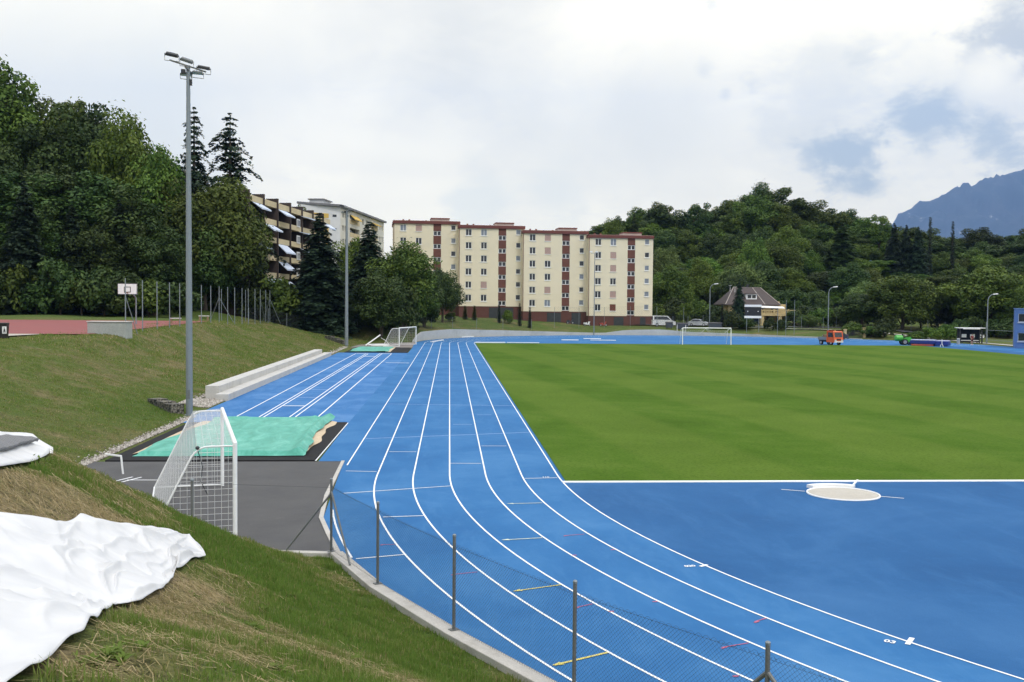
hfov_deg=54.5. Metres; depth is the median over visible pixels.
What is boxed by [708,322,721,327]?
waste container
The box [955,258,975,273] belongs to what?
broadleaf tree
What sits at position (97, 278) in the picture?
bush
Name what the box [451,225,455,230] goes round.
window
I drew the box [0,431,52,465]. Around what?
fleece sheet
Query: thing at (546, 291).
window
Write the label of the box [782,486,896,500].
throwing circle
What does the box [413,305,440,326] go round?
bush
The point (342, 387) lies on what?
runway
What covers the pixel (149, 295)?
bush
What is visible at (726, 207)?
broadleaf tree
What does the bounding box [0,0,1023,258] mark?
sky
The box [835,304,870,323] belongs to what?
bush
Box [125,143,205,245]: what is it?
broadleaf tree
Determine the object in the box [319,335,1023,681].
running track
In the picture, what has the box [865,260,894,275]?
broadleaf tree
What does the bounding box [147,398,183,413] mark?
stone gabion
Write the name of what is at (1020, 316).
window
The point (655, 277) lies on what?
broadleaf tree
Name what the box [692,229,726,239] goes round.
broadleaf tree
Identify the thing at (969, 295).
broadleaf tree
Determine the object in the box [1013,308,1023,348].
blue building
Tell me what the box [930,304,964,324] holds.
broadleaf tree
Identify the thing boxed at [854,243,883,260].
broadleaf tree
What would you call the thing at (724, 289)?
broadleaf tree
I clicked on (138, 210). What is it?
broadleaf tree
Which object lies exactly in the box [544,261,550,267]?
window
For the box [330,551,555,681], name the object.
concrete kerb
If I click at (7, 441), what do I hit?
grid mat
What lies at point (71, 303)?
bush
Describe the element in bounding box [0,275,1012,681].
ground
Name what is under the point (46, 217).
broadleaf tree
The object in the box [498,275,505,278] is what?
stair window
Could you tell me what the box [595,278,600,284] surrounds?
window
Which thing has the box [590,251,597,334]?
lamp post
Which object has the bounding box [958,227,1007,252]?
broadleaf tree
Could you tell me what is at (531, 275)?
window
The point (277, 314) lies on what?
bush
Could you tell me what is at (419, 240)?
window
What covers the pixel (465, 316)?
cypress tree
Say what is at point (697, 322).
parked car
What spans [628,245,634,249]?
stair window
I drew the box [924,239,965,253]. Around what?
broadleaf tree
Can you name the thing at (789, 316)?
bush
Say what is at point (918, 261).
spruce tree
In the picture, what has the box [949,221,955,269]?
cypress tree
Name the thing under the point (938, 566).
throwing apron
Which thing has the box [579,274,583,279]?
window
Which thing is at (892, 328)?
chain link fence
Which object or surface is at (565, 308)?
stair window
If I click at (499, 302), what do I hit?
stair window
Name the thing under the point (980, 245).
broadleaf tree
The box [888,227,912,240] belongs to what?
broadleaf tree
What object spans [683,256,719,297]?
broadleaf tree
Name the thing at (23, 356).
grass
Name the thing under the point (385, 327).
bush
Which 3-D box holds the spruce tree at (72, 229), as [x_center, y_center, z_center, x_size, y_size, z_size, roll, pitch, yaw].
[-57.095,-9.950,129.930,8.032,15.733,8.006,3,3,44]
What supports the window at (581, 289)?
in the apartment block at (554, 268)
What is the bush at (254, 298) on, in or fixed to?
on the ground at (368, 335)
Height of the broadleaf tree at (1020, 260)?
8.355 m
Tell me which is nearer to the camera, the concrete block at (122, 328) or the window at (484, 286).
the concrete block at (122, 328)
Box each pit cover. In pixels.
[134,413,334,455]
[351,346,393,350]
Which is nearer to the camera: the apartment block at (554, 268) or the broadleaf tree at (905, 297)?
the broadleaf tree at (905, 297)
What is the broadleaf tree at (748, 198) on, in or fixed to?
on the ground at (368, 335)
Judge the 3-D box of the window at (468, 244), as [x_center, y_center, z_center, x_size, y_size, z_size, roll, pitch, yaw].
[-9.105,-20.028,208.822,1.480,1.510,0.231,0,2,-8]
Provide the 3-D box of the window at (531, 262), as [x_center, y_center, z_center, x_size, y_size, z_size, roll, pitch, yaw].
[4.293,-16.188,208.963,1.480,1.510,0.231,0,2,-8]
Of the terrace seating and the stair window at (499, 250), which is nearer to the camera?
the terrace seating
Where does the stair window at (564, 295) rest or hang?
in the apartment block at (554, 268)
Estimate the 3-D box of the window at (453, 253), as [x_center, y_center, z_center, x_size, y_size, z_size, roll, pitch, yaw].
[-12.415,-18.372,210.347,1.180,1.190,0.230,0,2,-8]
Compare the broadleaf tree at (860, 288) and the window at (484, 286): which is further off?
the broadleaf tree at (860, 288)
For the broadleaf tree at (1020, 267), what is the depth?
255.51 m
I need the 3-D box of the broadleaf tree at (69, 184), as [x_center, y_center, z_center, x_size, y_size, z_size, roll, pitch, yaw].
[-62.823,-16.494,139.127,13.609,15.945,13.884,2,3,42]
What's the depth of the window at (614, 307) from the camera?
209.80 m
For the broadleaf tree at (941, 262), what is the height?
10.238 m
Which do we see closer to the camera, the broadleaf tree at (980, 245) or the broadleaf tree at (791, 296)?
the broadleaf tree at (791, 296)
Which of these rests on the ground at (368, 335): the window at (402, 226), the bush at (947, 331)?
the bush at (947, 331)
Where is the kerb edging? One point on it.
(322, 513)
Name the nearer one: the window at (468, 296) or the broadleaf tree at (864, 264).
the window at (468, 296)
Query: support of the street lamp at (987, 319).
on the ground at (368, 335)
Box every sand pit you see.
[105,421,346,461]
[344,347,410,352]
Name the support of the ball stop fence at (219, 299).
on the ground at (368, 335)
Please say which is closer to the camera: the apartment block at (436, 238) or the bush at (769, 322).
the bush at (769, 322)
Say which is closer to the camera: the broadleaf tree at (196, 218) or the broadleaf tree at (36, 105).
the broadleaf tree at (196, 218)
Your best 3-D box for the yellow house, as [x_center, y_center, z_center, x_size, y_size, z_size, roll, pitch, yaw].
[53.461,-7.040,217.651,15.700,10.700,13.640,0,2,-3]
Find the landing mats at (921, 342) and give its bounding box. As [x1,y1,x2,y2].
[910,339,950,345]
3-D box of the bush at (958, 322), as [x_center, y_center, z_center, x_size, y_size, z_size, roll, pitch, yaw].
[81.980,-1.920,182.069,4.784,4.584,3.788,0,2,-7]
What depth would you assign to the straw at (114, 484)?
16.48 m
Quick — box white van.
[651,316,675,325]
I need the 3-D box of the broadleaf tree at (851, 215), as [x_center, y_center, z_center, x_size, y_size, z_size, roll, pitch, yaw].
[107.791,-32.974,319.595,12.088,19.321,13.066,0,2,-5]
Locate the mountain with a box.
[871,169,1023,260]
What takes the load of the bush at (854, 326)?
on the ground at (368, 335)
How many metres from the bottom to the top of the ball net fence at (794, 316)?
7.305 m
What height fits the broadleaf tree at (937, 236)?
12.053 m
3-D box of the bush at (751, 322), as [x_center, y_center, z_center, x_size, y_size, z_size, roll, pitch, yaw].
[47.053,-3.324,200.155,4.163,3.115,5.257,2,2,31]
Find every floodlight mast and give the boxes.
[164,51,210,415]
[339,204,353,345]
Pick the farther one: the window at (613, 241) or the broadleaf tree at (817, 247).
the broadleaf tree at (817, 247)
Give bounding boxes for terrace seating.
[205,349,330,400]
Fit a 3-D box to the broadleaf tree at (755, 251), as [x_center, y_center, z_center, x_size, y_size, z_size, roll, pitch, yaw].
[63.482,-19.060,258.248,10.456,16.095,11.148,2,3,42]
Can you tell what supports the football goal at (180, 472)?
on the asphalt yard at (279, 511)
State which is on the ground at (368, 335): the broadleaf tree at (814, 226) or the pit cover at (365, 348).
the broadleaf tree at (814, 226)
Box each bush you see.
[0,263,38,313]
[0,274,12,308]
[12,280,67,314]
[36,256,87,314]
[56,277,104,315]
[74,265,122,315]
[102,270,144,316]
[121,277,174,317]
[141,281,203,317]
[195,284,235,311]
[211,281,253,316]
[235,279,276,321]
[255,286,290,322]
[258,274,307,324]
[338,294,371,326]
[360,301,391,330]
[389,287,421,334]
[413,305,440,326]
[444,312,455,320]
[502,310,512,322]
[652,302,668,315]
[662,297,685,320]
[675,302,697,322]
[691,299,710,319]
[701,305,724,321]
[723,309,742,328]
[736,318,755,327]
[763,317,775,329]
[774,319,788,329]
[785,310,802,325]
[790,304,820,314]
[806,308,833,326]
[823,312,848,326]
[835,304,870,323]
[840,322,862,333]
[860,325,882,336]
[872,322,893,337]
[873,316,900,331]
[898,316,938,327]
[907,331,927,338]
[922,327,941,339]
[935,323,956,339]
[950,318,971,328]
[962,316,988,333]
[980,319,1007,336]
[994,318,1013,338]
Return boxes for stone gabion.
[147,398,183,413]
[325,336,344,343]
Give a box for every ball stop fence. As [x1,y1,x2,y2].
[125,278,280,333]
[554,306,683,327]
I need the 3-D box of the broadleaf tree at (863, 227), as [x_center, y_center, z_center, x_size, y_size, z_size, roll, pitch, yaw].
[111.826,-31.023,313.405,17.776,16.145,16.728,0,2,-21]
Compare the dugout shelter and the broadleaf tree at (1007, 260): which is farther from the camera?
the broadleaf tree at (1007, 260)
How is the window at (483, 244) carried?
in the apartment block at (490, 268)
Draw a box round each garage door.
[489,308,512,318]
[547,313,560,321]
[572,313,580,324]
[614,317,622,325]
[640,317,645,325]
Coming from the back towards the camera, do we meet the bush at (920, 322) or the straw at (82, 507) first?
the bush at (920, 322)
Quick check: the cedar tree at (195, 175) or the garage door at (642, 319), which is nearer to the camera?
the cedar tree at (195, 175)
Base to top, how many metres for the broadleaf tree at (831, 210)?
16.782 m
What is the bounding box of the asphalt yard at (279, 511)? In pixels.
[85,461,340,550]
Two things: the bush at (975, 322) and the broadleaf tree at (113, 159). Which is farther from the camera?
the bush at (975, 322)
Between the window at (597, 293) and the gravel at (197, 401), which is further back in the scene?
the window at (597, 293)
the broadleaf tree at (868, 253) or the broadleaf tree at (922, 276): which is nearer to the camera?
the broadleaf tree at (922, 276)
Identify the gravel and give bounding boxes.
[75,416,194,465]
[178,394,223,407]
[331,346,347,353]
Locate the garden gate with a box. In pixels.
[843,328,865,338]
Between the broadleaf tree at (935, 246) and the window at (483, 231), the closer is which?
the window at (483, 231)
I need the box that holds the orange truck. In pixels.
[818,330,842,344]
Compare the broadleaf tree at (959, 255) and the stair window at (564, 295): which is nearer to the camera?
the stair window at (564, 295)
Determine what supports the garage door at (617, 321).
in the apartment block at (623, 271)
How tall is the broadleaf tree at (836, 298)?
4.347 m
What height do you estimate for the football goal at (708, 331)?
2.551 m
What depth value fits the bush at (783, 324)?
196.61 m
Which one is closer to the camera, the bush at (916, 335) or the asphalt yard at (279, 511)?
the asphalt yard at (279, 511)
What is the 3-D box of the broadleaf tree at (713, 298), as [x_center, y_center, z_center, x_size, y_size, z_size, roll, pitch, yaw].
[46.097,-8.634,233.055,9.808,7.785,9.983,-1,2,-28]
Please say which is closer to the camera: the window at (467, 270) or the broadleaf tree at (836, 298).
the window at (467, 270)
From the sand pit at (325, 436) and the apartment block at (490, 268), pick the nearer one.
the sand pit at (325, 436)
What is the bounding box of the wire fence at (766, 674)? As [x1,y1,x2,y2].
[285,478,838,681]
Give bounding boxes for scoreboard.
[744,305,761,332]
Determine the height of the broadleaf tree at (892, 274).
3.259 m
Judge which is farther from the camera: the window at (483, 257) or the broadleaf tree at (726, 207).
the broadleaf tree at (726, 207)
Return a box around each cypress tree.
[462,306,467,319]
[471,306,477,319]
[497,305,500,322]
[517,303,521,325]
[527,307,531,327]
[720,304,724,327]
[927,217,932,276]
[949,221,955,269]
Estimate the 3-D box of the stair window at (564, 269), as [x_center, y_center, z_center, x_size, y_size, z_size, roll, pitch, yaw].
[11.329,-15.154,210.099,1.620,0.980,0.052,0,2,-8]
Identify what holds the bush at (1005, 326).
on the ground at (368, 335)
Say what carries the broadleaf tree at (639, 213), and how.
on the ground at (368, 335)
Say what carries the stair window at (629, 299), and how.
in the apartment block at (623, 271)
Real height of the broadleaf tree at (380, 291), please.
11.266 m
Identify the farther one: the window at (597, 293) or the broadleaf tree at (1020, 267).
the broadleaf tree at (1020, 267)
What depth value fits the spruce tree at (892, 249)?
266.40 m
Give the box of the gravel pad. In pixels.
[353,343,414,347]
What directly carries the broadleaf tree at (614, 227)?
on the ground at (368, 335)
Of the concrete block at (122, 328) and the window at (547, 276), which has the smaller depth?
the concrete block at (122, 328)
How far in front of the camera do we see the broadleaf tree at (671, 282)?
223.29 m
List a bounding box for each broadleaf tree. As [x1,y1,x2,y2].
[0,54,42,166]
[0,92,22,144]
[0,120,65,183]
[0,165,17,182]
[0,172,69,253]
[0,221,13,265]
[0,242,7,267]
[6,204,65,276]
[9,164,96,221]
[15,94,49,120]
[35,99,115,182]
[35,220,69,262]
[38,96,89,145]
[58,169,135,229]
[59,219,126,271]
[83,100,177,189]
[84,220,162,283]
[96,183,193,282]
[123,222,192,315]
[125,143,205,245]
[151,176,225,308]
[182,174,276,313]
[183,225,239,310]
[231,245,273,290]
[250,203,267,283]
[331,237,362,274]
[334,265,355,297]
[349,268,410,336]
[364,240,442,330]
[414,278,444,326]
[434,268,466,321]
[584,225,603,234]
[596,221,631,231]
[602,215,626,234]
[625,207,647,231]
[637,208,688,228]
[638,222,678,237]
[647,201,674,216]
[652,227,683,256]
[652,264,694,318]
[652,272,662,305]
[653,245,685,272]
[653,254,661,276]
[653,284,705,303]
[666,223,691,237]
[670,215,696,228]
[672,229,706,263]
[678,259,693,273]
[683,202,713,237]
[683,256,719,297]
[688,256,725,276]
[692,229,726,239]
[693,209,722,225]
[693,291,719,306]
[698,231,726,260]
[711,198,748,221]
[712,210,749,242]
[712,231,748,260]
[714,273,754,306]
[715,249,747,268]
[715,261,767,286]
[720,260,748,279]
[728,197,781,235]
[734,179,776,206]
[736,237,773,268]
[740,194,779,207]
[747,225,776,246]
[752,258,784,292]
[754,282,780,298]
[761,187,803,220]
[764,225,810,255]
[765,202,805,236]
[765,238,806,272]
[772,287,810,320]
[775,268,818,292]
[785,197,831,223]
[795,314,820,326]
[797,220,818,231]
[799,223,837,243]
[799,250,830,276]
[800,270,837,296]
[805,239,829,256]
[805,289,833,310]
[812,211,854,232]
[819,255,855,267]
[820,208,837,222]
[823,240,861,257]
[825,262,871,296]
[827,290,847,303]
[830,227,863,242]
[833,293,882,327]
[841,208,860,231]
[843,281,872,298]
[845,216,895,261]
[847,257,883,271]
[852,238,884,253]
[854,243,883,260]
[860,268,884,283]
[861,273,945,329]
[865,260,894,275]
[870,214,891,257]
[880,272,917,279]
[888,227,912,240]
[903,227,943,241]
[910,238,943,255]
[912,274,934,282]
[923,275,960,285]
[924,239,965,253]
[926,251,968,276]
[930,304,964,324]
[932,235,960,244]
[933,268,971,278]
[934,262,1023,321]
[938,249,985,260]
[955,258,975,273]
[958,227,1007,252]
[963,241,994,257]
[964,253,1002,274]
[984,243,1023,257]
[992,279,1023,319]
[993,253,1018,267]
[997,235,1022,248]
[998,265,1022,274]
[1006,254,1023,266]
[1008,233,1023,254]
[1010,265,1023,278]
[1015,228,1023,238]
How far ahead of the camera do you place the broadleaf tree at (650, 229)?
292.34 m
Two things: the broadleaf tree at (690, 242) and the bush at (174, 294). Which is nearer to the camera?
the bush at (174, 294)
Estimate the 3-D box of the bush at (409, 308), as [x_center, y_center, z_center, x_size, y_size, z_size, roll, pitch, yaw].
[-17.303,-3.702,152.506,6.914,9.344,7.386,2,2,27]
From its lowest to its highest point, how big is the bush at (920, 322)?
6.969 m
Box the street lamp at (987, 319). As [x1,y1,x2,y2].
[986,293,997,342]
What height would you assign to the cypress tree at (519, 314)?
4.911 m
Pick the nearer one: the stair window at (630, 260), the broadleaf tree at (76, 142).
the broadleaf tree at (76, 142)
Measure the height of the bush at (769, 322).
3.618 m
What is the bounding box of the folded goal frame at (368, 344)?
[365,335,387,345]
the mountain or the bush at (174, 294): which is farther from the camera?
the mountain
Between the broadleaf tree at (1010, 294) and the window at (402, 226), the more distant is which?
the window at (402, 226)
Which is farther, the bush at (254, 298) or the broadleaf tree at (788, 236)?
the broadleaf tree at (788, 236)
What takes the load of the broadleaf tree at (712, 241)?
on the ground at (368, 335)
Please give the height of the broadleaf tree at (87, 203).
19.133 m
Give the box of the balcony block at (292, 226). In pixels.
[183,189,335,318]
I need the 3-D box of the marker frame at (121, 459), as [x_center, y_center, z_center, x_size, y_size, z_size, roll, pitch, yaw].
[-13.394,4.137,33.528,0.817,0.650,0.075,1,2,24]
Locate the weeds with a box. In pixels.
[34,454,430,672]
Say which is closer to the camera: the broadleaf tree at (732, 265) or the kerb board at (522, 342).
the kerb board at (522, 342)
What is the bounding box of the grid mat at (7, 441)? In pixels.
[0,434,38,450]
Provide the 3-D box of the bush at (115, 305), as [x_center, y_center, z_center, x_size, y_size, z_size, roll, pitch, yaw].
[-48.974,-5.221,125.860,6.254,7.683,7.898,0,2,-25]
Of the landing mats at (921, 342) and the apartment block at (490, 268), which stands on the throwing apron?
the landing mats at (921, 342)
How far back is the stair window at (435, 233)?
209.80 m
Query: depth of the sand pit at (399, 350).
119.14 m
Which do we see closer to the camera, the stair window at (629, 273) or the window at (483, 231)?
the window at (483, 231)
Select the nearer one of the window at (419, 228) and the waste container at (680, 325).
the waste container at (680, 325)
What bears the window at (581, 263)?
in the apartment block at (554, 268)
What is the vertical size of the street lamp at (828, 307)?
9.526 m
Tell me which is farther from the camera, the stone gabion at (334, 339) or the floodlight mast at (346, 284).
the stone gabion at (334, 339)
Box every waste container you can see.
[665,322,672,327]
[676,323,687,329]
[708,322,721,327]
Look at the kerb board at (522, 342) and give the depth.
150.50 m
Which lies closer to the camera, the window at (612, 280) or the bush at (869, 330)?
the bush at (869, 330)
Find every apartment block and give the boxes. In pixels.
[392,218,459,315]
[458,222,524,319]
[521,228,588,324]
[586,232,653,325]
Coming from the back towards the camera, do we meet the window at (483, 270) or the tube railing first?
the window at (483, 270)
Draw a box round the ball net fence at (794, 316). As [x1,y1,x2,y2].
[777,300,794,334]
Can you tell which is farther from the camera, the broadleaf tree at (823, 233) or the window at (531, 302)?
the broadleaf tree at (823, 233)
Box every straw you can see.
[0,464,423,681]
[26,449,408,618]
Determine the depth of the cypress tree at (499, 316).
194.95 m
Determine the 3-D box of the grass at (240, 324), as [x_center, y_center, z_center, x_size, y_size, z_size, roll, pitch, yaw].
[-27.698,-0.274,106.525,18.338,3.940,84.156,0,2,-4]
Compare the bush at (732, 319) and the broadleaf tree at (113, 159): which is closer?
the broadleaf tree at (113, 159)
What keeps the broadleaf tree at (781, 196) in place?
on the ground at (368, 335)
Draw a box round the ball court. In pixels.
[0,320,204,333]
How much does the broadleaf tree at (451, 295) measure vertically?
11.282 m
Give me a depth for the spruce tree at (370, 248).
158.62 m
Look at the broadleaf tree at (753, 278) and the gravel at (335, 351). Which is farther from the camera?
the broadleaf tree at (753, 278)
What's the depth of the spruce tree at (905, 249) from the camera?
266.52 m
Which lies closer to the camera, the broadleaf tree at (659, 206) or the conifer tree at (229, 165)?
the conifer tree at (229, 165)
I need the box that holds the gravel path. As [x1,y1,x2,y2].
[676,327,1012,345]
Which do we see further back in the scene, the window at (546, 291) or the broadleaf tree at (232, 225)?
the window at (546, 291)
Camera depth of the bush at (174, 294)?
125.28 m
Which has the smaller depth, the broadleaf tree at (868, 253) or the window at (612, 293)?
the window at (612, 293)
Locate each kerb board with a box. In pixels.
[475,342,504,342]
[507,342,538,342]
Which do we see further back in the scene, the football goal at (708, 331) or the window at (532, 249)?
the window at (532, 249)
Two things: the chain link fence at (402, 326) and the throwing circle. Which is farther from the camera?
the chain link fence at (402, 326)
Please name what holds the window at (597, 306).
in the apartment block at (623, 271)
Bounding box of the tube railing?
[986,322,1013,341]
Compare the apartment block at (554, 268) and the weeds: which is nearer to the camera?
the weeds
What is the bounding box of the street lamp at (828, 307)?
[828,286,837,330]
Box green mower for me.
[894,331,912,344]
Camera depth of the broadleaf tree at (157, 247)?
130.19 m
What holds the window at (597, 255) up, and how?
in the apartment block at (623, 271)
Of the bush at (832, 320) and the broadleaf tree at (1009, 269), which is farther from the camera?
the broadleaf tree at (1009, 269)
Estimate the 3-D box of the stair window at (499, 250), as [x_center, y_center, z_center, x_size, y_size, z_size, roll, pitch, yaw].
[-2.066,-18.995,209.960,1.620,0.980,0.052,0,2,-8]
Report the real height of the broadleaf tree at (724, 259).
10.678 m
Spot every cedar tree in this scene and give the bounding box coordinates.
[178,107,214,193]
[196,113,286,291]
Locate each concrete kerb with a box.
[284,550,337,556]
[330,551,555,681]
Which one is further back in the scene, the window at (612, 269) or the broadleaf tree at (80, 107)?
the window at (612, 269)
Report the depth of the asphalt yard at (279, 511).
30.06 m
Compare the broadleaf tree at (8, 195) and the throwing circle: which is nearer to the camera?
the throwing circle
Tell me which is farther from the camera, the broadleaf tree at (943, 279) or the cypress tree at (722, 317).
the broadleaf tree at (943, 279)
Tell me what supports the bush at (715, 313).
on the ground at (368, 335)
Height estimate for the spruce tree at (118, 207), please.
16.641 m
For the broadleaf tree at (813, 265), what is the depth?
261.15 m
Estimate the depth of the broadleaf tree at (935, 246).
293.43 m
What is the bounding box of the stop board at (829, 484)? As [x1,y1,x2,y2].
[807,483,854,487]
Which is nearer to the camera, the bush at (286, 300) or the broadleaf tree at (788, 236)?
the bush at (286, 300)
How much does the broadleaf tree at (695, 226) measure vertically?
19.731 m
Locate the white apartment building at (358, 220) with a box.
[297,198,386,262]
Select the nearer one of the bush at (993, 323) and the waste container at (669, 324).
the bush at (993, 323)
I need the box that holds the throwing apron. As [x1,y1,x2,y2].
[565,346,1023,678]
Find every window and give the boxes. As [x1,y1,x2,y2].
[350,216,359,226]
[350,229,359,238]
[400,224,406,231]
[415,225,421,231]
[416,238,421,244]
[433,231,440,235]
[433,244,440,248]
[450,251,455,256]
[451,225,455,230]
[451,238,455,243]
[465,229,471,235]
[465,255,471,261]
[465,268,470,274]
[465,281,471,288]
[465,294,471,301]
[466,242,471,248]
[480,255,486,262]
[480,268,486,275]
[480,282,486,288]
[480,295,486,301]
[481,229,486,235]
[481,242,486,248]
[498,249,505,252]
[498,262,505,265]
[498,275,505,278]
[498,288,505,291]
[498,301,505,305]
[529,260,535,267]
[529,273,535,280]
[529,287,535,293]
[529,300,535,306]
[530,234,535,240]
[530,247,535,253]
[544,247,550,254]
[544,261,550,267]
[544,274,550,280]
[544,287,550,293]
[544,300,550,306]
[545,234,550,241]
[562,241,569,245]
[562,254,569,258]
[562,267,568,271]
[562,280,568,284]
[562,293,568,297]
[562,306,568,310]
[579,261,583,266]
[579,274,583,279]
[579,287,583,292]
[595,239,601,245]
[595,252,601,258]
[595,265,600,270]
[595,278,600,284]
[595,291,600,297]
[595,304,600,310]
[610,239,615,245]
[610,252,615,258]
[610,265,615,271]
[610,278,615,284]
[610,291,615,297]
[610,304,615,310]
[627,258,634,262]
[627,271,634,275]
[627,284,634,288]
[627,297,633,301]
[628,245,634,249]
[1017,314,1023,322]
[1017,333,1023,341]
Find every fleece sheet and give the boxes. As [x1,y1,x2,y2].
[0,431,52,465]
[0,512,205,681]
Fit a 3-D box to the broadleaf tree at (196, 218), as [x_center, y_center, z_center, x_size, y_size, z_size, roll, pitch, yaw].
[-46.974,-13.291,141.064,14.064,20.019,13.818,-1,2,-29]
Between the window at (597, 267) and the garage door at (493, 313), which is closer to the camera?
the window at (597, 267)
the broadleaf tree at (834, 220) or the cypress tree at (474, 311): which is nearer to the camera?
the cypress tree at (474, 311)
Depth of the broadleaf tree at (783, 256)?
258.28 m
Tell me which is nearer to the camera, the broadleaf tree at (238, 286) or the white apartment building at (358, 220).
the broadleaf tree at (238, 286)
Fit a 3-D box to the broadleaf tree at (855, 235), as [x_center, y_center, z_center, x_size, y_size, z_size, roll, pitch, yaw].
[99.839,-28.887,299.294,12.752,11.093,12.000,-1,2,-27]
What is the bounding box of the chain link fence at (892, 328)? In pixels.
[836,315,980,331]
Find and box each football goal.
[152,407,236,533]
[383,326,416,346]
[680,327,731,344]
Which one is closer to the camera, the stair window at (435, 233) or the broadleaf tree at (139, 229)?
the broadleaf tree at (139, 229)
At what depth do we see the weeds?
5.80 m
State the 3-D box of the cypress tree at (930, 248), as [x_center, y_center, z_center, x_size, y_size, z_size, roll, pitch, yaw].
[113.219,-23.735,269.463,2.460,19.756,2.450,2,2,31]
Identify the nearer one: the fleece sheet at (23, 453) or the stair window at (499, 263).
the fleece sheet at (23, 453)
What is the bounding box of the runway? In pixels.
[184,353,406,460]
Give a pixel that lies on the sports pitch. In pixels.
(631, 413)
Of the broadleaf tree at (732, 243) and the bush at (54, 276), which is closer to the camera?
the bush at (54, 276)
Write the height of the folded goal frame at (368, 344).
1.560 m
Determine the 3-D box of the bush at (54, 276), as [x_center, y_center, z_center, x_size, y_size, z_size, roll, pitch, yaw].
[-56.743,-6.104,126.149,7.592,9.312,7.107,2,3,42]
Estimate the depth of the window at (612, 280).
209.65 m
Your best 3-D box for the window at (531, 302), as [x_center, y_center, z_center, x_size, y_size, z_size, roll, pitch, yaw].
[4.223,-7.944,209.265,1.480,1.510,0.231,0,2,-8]
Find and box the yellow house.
[713,284,798,324]
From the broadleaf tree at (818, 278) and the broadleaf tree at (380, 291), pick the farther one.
the broadleaf tree at (818, 278)
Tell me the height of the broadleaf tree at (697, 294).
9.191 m
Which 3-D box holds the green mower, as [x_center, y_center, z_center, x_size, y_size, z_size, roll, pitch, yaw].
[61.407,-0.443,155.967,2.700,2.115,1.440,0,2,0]
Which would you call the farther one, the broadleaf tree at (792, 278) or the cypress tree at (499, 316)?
the broadleaf tree at (792, 278)
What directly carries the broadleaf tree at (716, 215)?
on the ground at (368, 335)
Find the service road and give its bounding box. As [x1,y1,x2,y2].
[638,324,912,331]
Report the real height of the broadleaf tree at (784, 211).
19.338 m
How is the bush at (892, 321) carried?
on the ground at (368, 335)
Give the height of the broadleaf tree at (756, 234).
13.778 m
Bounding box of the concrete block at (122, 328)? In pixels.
[86,321,132,338]
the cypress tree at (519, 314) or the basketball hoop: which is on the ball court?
the basketball hoop
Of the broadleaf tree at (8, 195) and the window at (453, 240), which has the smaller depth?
the broadleaf tree at (8, 195)
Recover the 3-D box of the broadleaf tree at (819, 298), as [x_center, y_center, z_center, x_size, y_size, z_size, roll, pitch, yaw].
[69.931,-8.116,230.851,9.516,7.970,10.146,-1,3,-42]
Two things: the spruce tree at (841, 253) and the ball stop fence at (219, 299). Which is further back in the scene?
the spruce tree at (841, 253)
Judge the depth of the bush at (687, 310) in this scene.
213.25 m
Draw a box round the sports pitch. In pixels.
[475,343,1023,482]
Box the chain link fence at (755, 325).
[660,315,823,328]
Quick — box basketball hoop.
[117,283,136,323]
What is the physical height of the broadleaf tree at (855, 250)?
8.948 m
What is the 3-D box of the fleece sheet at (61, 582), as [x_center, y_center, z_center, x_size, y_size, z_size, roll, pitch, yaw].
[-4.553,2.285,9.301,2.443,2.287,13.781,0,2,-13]
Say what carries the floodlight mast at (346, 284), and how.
on the ground at (368, 335)
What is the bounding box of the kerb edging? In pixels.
[319,460,344,550]
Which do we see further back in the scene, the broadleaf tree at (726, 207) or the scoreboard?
the broadleaf tree at (726, 207)
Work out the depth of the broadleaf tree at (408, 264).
157.42 m
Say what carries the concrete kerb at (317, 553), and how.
on the ground at (368, 335)
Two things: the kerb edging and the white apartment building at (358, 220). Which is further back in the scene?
the white apartment building at (358, 220)
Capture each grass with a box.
[0,316,368,388]
[0,339,207,462]
[14,453,527,681]
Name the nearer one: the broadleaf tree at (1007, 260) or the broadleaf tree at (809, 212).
the broadleaf tree at (1007, 260)
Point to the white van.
(664, 319)
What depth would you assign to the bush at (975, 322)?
182.01 m
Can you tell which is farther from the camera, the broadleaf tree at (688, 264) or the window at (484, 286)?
the broadleaf tree at (688, 264)
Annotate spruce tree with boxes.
[0,183,63,314]
[49,204,94,314]
[89,200,151,315]
[277,213,361,338]
[342,221,394,329]
[628,213,638,231]
[727,282,749,327]
[821,223,861,273]
[880,223,906,275]
[894,225,915,272]
[906,227,930,283]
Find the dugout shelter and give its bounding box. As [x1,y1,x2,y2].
[955,327,985,343]
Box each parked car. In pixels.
[688,319,707,325]
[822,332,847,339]
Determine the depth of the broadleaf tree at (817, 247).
274.75 m
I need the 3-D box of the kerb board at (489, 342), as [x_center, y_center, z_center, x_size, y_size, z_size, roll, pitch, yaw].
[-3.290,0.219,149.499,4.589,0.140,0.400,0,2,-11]
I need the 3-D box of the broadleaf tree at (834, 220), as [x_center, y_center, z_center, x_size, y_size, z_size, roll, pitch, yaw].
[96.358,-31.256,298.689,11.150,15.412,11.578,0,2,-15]
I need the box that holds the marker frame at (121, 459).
[105,453,123,473]
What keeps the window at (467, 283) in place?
in the apartment block at (490, 268)
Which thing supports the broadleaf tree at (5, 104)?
on the ground at (368, 335)
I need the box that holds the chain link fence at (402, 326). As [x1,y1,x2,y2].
[249,308,531,330]

